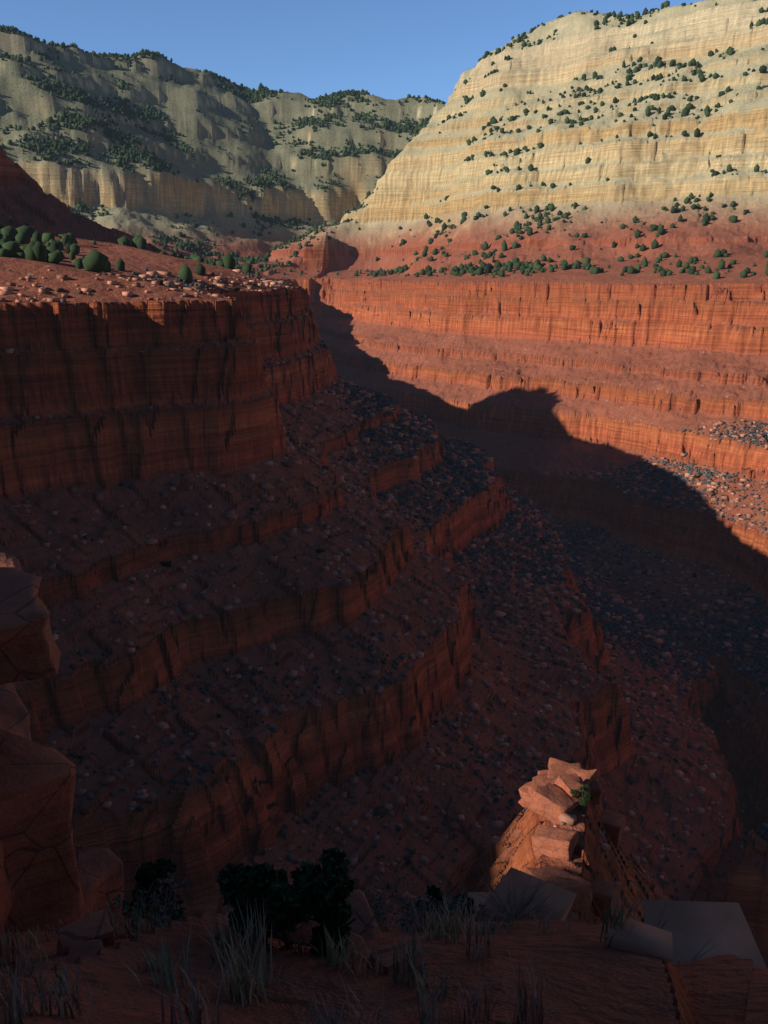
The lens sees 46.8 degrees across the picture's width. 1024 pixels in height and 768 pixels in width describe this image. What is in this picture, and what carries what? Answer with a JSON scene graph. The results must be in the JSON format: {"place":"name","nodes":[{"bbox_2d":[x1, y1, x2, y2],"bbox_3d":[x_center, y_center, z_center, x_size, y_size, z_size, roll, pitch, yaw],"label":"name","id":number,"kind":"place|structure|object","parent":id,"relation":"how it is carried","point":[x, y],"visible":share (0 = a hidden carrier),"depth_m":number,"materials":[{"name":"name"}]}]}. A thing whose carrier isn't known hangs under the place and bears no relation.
{"place":"outdoors","nodes":[
{"label":"outdoors","id":0,"kind":"place"},
{"bbox_2d":[0,932,22,1023],"bbox_3d":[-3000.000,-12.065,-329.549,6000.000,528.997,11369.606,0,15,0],"label":"grass","id":1,"kind":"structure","parent":0,"point":[5,971],"depth_m":5.42,"materials":[{"name":"green plant"}]},
{"bbox_2d":[0,0,704,104],"label":"sky","id":2,"kind":"structure","parent":0,"point":[387,49],"materials":[{"name":"blue"}]},
{"bbox_2d":[0,0,767,1023],"bbox_3d":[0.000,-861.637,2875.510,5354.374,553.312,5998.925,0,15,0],"label":"terrain","id":3,"kind":"structure","parent":0,"point":[522,380],"depth_m":254.99,"materials":[{"name":"red stone"}]},
{"bbox_2d":[0,553,625,974],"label":"outcrop","id":4,"kind":"object","parent":3,"relation":"on","point":[50,871],"visible":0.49,"depth_m":9.60,"materials":[{"name":"red stone"}]},
{"bbox_2d":[117,793,714,963],"bbox_3d":[6.760,14.101,42.761,9.479,42.054,67.775,4,16,15],"label":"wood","id":5,"kind":"object","parent":4,"relation":"on","point":[286,939],"visible":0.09,"depth_m":12.16,"materials":[{"name":"brown wood"}]},
{"bbox_2d":[0,784,646,1023],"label":"shrubs","id":6,"kind":"object","parent":3,"relation":"on","point":[282,905],"visible":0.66,"depth_m":5.40,"materials":[{"name":"green plant"}]},
{"bbox_2d":[0,268,767,968],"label":"boulders","id":7,"kind":"object","parent":3,"relation":"on","point":[688,930],"visible":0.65,"depth_m":225.33,"materials":[{"name":"stone"}]},
{"bbox_2d":[0,0,767,282],"bbox_3d":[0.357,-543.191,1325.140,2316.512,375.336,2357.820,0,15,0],"label":"trees","id":8,"kind":"object","parent":3,"relation":"on","point":[93,260],"visible":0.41,"depth_m":1045.81,"materials":[{"name":"green plant"}]},
{"bbox_2d":[57,268,767,906],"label":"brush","id":9,"kind":"object","parent":3,"relation":"on","point":[699,658],"visible":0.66,"depth_m":357.74,"materials":[{"name":"green plant"}]},
{"bbox_2d":[745,850,767,1023],"bbox_3d":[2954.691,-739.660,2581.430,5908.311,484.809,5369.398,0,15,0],"label":"rock","id":10,"kind":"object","parent":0,"point":[757,1010],"depth_m":6.28,"materials":[{"name":"red stone"}]}
]}

